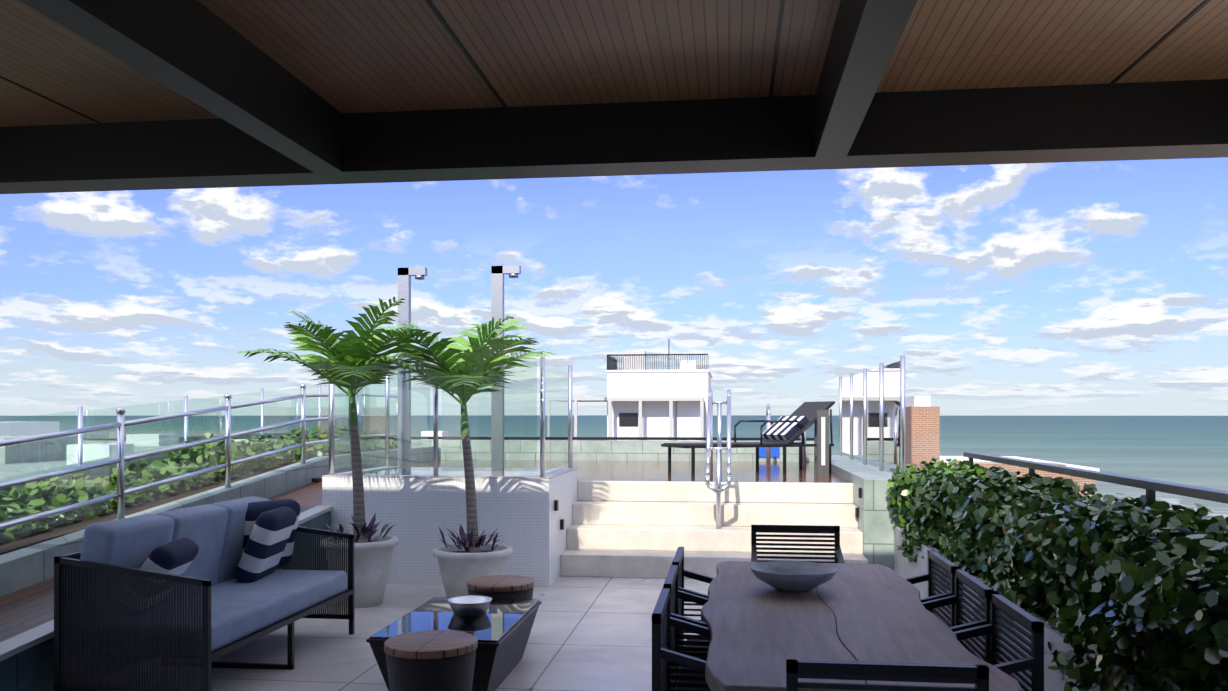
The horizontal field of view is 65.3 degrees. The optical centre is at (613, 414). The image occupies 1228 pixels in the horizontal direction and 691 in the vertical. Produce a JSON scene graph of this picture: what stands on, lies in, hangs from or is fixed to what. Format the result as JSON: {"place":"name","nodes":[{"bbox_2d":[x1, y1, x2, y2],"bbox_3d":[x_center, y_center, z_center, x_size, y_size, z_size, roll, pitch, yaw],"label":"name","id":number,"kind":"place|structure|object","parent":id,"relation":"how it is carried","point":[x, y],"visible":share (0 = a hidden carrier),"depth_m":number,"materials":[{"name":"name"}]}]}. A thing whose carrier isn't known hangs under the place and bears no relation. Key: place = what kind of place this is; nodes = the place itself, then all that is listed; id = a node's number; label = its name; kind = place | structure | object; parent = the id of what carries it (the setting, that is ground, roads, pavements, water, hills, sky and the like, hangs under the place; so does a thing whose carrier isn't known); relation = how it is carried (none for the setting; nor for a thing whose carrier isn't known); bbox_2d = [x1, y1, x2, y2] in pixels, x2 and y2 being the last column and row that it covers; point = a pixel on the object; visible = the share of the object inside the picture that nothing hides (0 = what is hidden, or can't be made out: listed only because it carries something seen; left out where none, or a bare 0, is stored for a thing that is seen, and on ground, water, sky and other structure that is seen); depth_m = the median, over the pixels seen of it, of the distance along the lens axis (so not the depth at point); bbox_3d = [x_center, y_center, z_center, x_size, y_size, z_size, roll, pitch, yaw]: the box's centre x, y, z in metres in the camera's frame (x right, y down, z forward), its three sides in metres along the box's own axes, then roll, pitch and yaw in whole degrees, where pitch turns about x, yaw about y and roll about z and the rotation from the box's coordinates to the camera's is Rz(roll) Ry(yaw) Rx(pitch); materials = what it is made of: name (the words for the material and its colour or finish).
{"place":"outdoors","nodes":[
{"label":"outdoors","id":0,"kind":"place"},
{"bbox_2d":[0,461,300,554],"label":"planter soil","id":1,"kind":"structure","parent":0,"point":[113,514],"depth_m":7.19,"materials":[{"name":"brown soil"}]},
{"bbox_2d":[0,424,397,542],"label":"shrub leaves","id":2,"kind":"object","parent":1,"relation":"on","point":[113,487],"visible":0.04,"depth_m":8.37,"materials":[{"name":"green plant"}]},
{"bbox_2d":[0,506,332,690],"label":"ramp side wall","id":3,"kind":"structure","parent":0,"point":[26,660],"depth_m":4.81,"materials":[{"name":"white paint"}]},
{"bbox_2d":[83,434,296,443],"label":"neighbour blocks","id":4,"kind":"structure","parent":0,"point":[115,440],"depth_m":140.28,"materials":[{"name":"white concrete"}]},
{"bbox_2d":[162,576,709,690],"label":"terrace floor","id":5,"kind":"structure","parent":0,"point":[590,633],"depth_m":6.04,"materials":[{"name":"grey tile"}]},
{"bbox_2d":[0,482,321,641],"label":"ramp deck","id":6,"kind":"structure","parent":5,"relation":"on","point":[26,609],"depth_m":5.65,"materials":[{"name":"brown wood"}]},
{"bbox_2d":[54,496,353,690],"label":"sofa","id":7,"kind":"object","parent":5,"relation":"on","point":[140,601],"visible":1,"depth_m":4.83,"materials":[{"name":"fabric"}]},
{"bbox_2d":[0,440,432,596],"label":"planter wall","id":8,"kind":"structure","parent":5,"relation":"on","point":[25,567],"depth_m":8.29,"materials":[{"name":"grey stone"}]},
{"bbox_2d":[0,383,365,478],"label":"glass","id":9,"kind":"object","parent":8,"relation":"on","point":[80,422],"visible":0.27,"depth_m":9.53,"materials":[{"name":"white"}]},
{"bbox_2d":[0,383,397,549],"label":"ramp railing","id":10,"kind":"object","parent":8,"relation":"on","point":[120,459],"visible":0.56,"depth_m":7.56,"materials":[{"name":"white metal"}]},
{"bbox_2d":[341,534,398,607],"bbox_3d":[-1.957,1.204,7.377,0.590,0.500,0.590,0,0,7],"label":"plant pot","id":11,"kind":"object","parent":5,"relation":"on","point":[372,560],"visible":0.69,"depth_m":7.21,"materials":[{"name":"white ceramic"}]},
{"bbox_2d":[237,297,450,542],"bbox_3d":[-2.012,0.058,7.372,1.484,1.914,1.434,0,0,29],"label":"palm","id":12,"kind":"object","parent":11,"relation":"on","point":[348,351],"visible":0.98,"depth_m":7.24,"materials":[{"name":"green plant"}]},
{"bbox_2d":[325,513,395,541],"bbox_3d":[-1.997,0.867,7.375,0.546,0.232,0.526,0,0,7],"label":"purple plant","id":13,"kind":"object","parent":11,"relation":"on","point":[369,531],"visible":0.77,"depth_m":7.37,"materials":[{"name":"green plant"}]},
{"bbox_2d":[384,630,477,690],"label":"stool","id":14,"kind":"object","parent":5,"relation":"on","point":[436,660],"visible":1,"depth_m":4.33,"materials":[{"name":"brown wood"}]},
{"bbox_2d":[322,466,577,586],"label":"white block","id":15,"kind":"structure","parent":5,"relation":"on","point":[515,506],"depth_m":8.24,"materials":[{"name":"tile"}]},
{"bbox_2d":[331,332,389,468],"bbox_3d":[-2.409,-0.101,9.143,0.044,1.290,1.442,0,0,7],"label":"glass screen","id":16,"kind":"object","parent":15,"relation":"on","point":[387,414],"visible":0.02,"depth_m":9.45,"materials":[{"name":"clear glass"}]},
{"bbox_2d":[329,357,571,476],"bbox_3d":[-1.457,0.024,9.014,1.924,1.040,1.472,0,0,7],"label":"glass railing","id":17,"kind":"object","parent":15,"relation":"on","point":[555,416],"depth_m":8.38,"materials":[{"name":"clear glass"}]},
{"bbox_2d":[554,500,563,529],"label":"step lights","id":18,"kind":"object","parent":15,"relation":"attached to","point":[556,505],"visible":0.71,"depth_m":8.39,"materials":[{"name":"black metal"}]},
{"bbox_2d":[366,597,541,690],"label":"coffee table","id":19,"kind":"object","parent":5,"relation":"on","point":[500,629],"visible":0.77,"depth_m":5.09,"materials":[{"name":"black glass"}]},
{"bbox_2d":[447,595,491,615],"bbox_3d":[-0.808,1.072,5.375,0.250,0.078,0.250,0,0,7],"label":"bowl","id":20,"kind":"object","parent":19,"relation":"on","point":[471,605],"visible":1,"depth_m":5.31,"materials":[{"name":"white"}]},
{"bbox_2d":[432,543,512,596],"bbox_3d":[-1.117,1.254,7.578,0.630,0.400,0.630,0,0,7],"label":"plant pot","id":21,"kind":"object","parent":5,"relation":"on","point":[459,568],"visible":0.81,"depth_m":7.36,"materials":[{"name":"white ceramic"}]},
{"bbox_2d":[356,315,556,552],"bbox_3d":[-1.186,0.149,7.651,1.405,1.931,1.750,0,0,23],"label":"palm","id":22,"kind":"object","parent":21,"relation":"on","point":[452,373],"visible":0.96,"depth_m":7.49,"materials":[{"name":"green plant"}]},
{"bbox_2d":[438,524,503,551],"bbox_3d":[-1.082,0.979,7.617,0.558,0.207,0.509,0,0,31],"label":"purple plant","id":23,"kind":"object","parent":21,"relation":"on","point":[482,538],"visible":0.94,"depth_m":7.59,"materials":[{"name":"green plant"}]},
{"bbox_2d":[467,575,534,598],"bbox_3d":[-0.721,1.254,6.100,0.430,0.400,0.430,0,0,7],"label":"stool","id":24,"kind":"object","parent":5,"relation":"on","point":[507,587],"visible":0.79,"depth_m":5.96,"materials":[{"name":"brown wood"}]},
{"bbox_2d":[382,440,911,570],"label":"green wall","id":25,"kind":"structure","parent":5,"relation":"on","point":[876,519],"depth_m":13.65,"materials":[{"name":"stone"}]},
{"bbox_2d":[392,436,813,440],"bbox_3d":[-0.548,0.344,14.056,6.840,0.040,0.120,0,0,7],"label":"parapet rail","id":26,"kind":"object","parent":25,"relation":"on","point":[629,438],"visible":0.5,"depth_m":13.91,"materials":[{"name":"grey metal"}]},
{"bbox_2d":[759,447,779,456],"bbox_3d":[2.199,0.504,13.615,0.300,0.200,0.012,0,0,7],"label":"depth sign","id":27,"kind":"object","parent":25,"relation":"attached to","point":[775,451],"visible":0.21,"depth_m":13.60,"materials":[{"name":"blue plastic"}]},
{"bbox_2d":[855,488,861,517],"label":"step lights","id":28,"kind":"object","parent":25,"relation":"attached to","point":[857,508],"visible":0.67,"depth_m":8.90,"materials":[{"name":"black metal"}]},
{"bbox_2d":[839,355,904,475],"bbox_3d":[2.901,0.019,11.082,0.044,1.110,4.922,0,0,7],"label":"glass railing","id":29,"kind":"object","parent":25,"relation":"on","point":[871,415],"depth_m":10.28,"materials":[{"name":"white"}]},
{"bbox_2d":[652,587,710,690],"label":"chair","id":30,"kind":"object","parent":5,"relation":"on","point":[664,656],"visible":0.62,"depth_m":3.01,"materials":[{"name":"black metal"}]},
{"bbox_2d":[663,564,709,689],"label":"chair","id":31,"kind":"object","parent":5,"relation":"on","point":[671,581],"visible":0.33,"depth_m":3.57,"materials":[{"name":"black metal"}]},
{"bbox_2d":[672,547,713,667],"bbox_3d":[0.476,1.019,3.991,0.440,0.870,0.460,0,0,7],"label":"chair","id":32,"kind":"object","parent":5,"relation":"on","point":[678,559],"visible":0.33,"depth_m":4.07,"materials":[{"name":"black metal"}]},
{"bbox_2d":[560,481,867,578],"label":"stairs","id":33,"kind":"structure","parent":5,"relation":"on","point":[614,529],"depth_m":9.02,"materials":[{"name":"stone"}]},
{"bbox_2d":[705,389,730,528],"bbox_3d":[1.027,0.397,9.359,0.232,1.324,1.491,0,0,7],"label":"stair handrail","id":34,"kind":"object","parent":33,"relation":"on","point":[718,489],"visible":1,"depth_m":8.96,"materials":[{"name":"white metal"}]},
{"bbox_2d":[751,524,844,562],"bbox_3d":[0.933,1.019,4.863,0.460,0.870,0.440,0,0,7],"label":"chair","id":35,"kind":"object","parent":5,"relation":"on","point":[836,549],"visible":0.21,"depth_m":5.06,"materials":[{"name":"black metal"}]},
{"bbox_2d":[701,561,1021,690],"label":"dining table","id":36,"kind":"object","parent":5,"relation":"on","point":[761,632],"visible":0.83,"depth_m":3.15,"materials":[{"name":"brown wood"}]},
{"bbox_2d":[749,561,837,591],"bbox_3d":[0.722,0.659,3.861,0.350,0.090,0.350,0,0,7],"label":"bowl","id":37,"kind":"object","parent":36,"relation":"on","point":[795,576],"visible":1,"depth_m":3.79,"materials":[{"name":"ceramic"}]},
{"bbox_2d":[816,587,866,683],"bbox_3d":[0.780,0.703,3.512,0.028,0.001,2.040,0,0,7],"label":"table crack","id":38,"kind":"object","parent":36,"relation":"on","point":[836,630],"visible":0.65,"depth_m":3.12,"materials":[{"name":"black"}]},
{"bbox_2d":[786,659,988,690],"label":"chair","id":39,"kind":"object","parent":5,"relation":"on","point":[976,675],"visible":1,"depth_m":2.25,"materials":[{"name":"black metal"}]},
{"bbox_2d":[906,550,958,626],"bbox_3d":[1.133,1.019,3.932,0.440,0.870,0.460,0,0,7],"label":"chair","id":40,"kind":"object","parent":5,"relation":"on","point":[947,617],"visible":0.23,"depth_m":3.90,"materials":[{"name":"black metal"}]},
{"bbox_2d":[922,569,994,663],"bbox_3d":[1.074,1.019,3.436,0.440,0.870,0.460,0,0,7],"label":"chair","id":41,"kind":"object","parent":5,"relation":"on","point":[975,585],"visible":0.31,"depth_m":3.41,"materials":[{"name":"black metal"}]},
{"bbox_2d":[954,593,1043,690],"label":"chair","id":42,"kind":"object","parent":5,"relation":"on","point":[1033,664],"visible":0.42,"depth_m":2.87,"materials":[{"name":"black metal"}]},
{"bbox_2d":[894,526,1154,690],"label":"planter","id":43,"kind":"object","parent":5,"relation":"on","point":[904,568],"visible":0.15,"depth_m":4.46,"materials":[{"name":"concrete"}]},
{"bbox_2d":[886,456,1227,690],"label":"hedge leaves","id":44,"kind":"object","parent":43,"relation":"on","point":[1121,579],"visible":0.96,"depth_m":4.06,"materials":[{"name":"green plant"}]},
{"bbox_2d":[937,499,1227,675],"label":"box hedge","id":45,"kind":"object","parent":43,"relation":"on","point":[1149,643],"depth_m":3.89,"materials":[{"name":"plant"}]},
{"bbox_2d":[963,452,1227,503],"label":"railing","id":46,"kind":"object","parent":43,"relation":"on","point":[1151,486],"visible":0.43,"depth_m":5.08,"materials":[{"name":"grey metal"}]},
{"bbox_2d":[312,460,851,503],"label":"pool deck","id":47,"kind":"structure","parent":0,"point":[743,471],"depth_m":11.45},
{"bbox_2d":[398,265,520,467],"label":"showers","id":48,"kind":"object","parent":47,"relation":"on","point":[497,289],"visible":0.65,"depth_m":10.17,"materials":[{"name":"silver metal"}]},
{"bbox_2d":[661,401,834,475],"bbox_3d":[1.558,0.253,11.066,1.929,0.822,0.650,0,0,-21],"label":"sun lounger","id":49,"kind":"object","parent":47,"relation":"on","point":[784,432],"visible":1,"depth_m":11.04,"materials":[{"name":"black metal"}]},
{"bbox_2d":[766,404,805,466],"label":"pool ladder rails","id":50,"kind":"object","parent":47,"relation":"on","point":[768,449],"visible":0.52,"depth_m":12.34,"materials":[{"name":"white metal"}]},
{"bbox_2d":[814,410,828,475],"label":"bollard lights","id":51,"kind":"object","parent":47,"relation":"on","point":[821,449],"visible":0.98,"depth_m":10.34,"materials":[{"name":"grey"}]},
{"bbox_2d":[0,415,1227,518],"bbox_3d":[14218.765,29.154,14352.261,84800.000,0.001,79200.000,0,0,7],"label":"sea water","id":52,"kind":"structure","parent":0,"point":[1189,450],"depth_m":1355.40,"materials":[{"name":"teal liquid"}]},
{"bbox_2d":[0,157,1227,415],"label":"sky","id":53,"kind":"structure","parent":0,"point":[1091,288],"materials":[{"name":"blue"}]},
{"bbox_2d":[572,339,711,440],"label":"building","id":54,"kind":"structure","parent":0,"point":[640,400],"depth_m":70.08,"materials":[{"name":"white paint"}]},
{"bbox_2d":[890,396,1098,499],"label":"building","id":55,"kind":"structure","parent":0,"point":[922,429],"depth_m":36.83,"materials":[{"name":"brown brick"}]},
{"label":"ground","id":56,"kind":"structure","parent":0,"visible":0},
{"bbox_2d":[0,422,165,476],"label":"building","id":57,"kind":"structure","parent":56,"relation":"on","point":[37,429],"depth_m":33.95,"materials":[{"name":"grey"}]},
{"bbox_2d":[69,431,471,445],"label":"neighbour roofs","id":58,"kind":"structure","parent":56,"relation":"on","point":[440,433],"depth_m":148.97,"materials":[{"name":"white concrete"}]},
{"bbox_3d":[-1.596,0.004,-0.120,8.450,2.900,9.800,0,0,7],"label":"back wall","id":59,"kind":"object","parent":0,"visible":0},
{"bbox_2d":[0,0,1227,193],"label":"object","id":60,"kind":"structure","parent":59,"relation":"on","point":[109,95],"depth_m":4.13,"materials":[{"name":"brown wood"}]}
]}

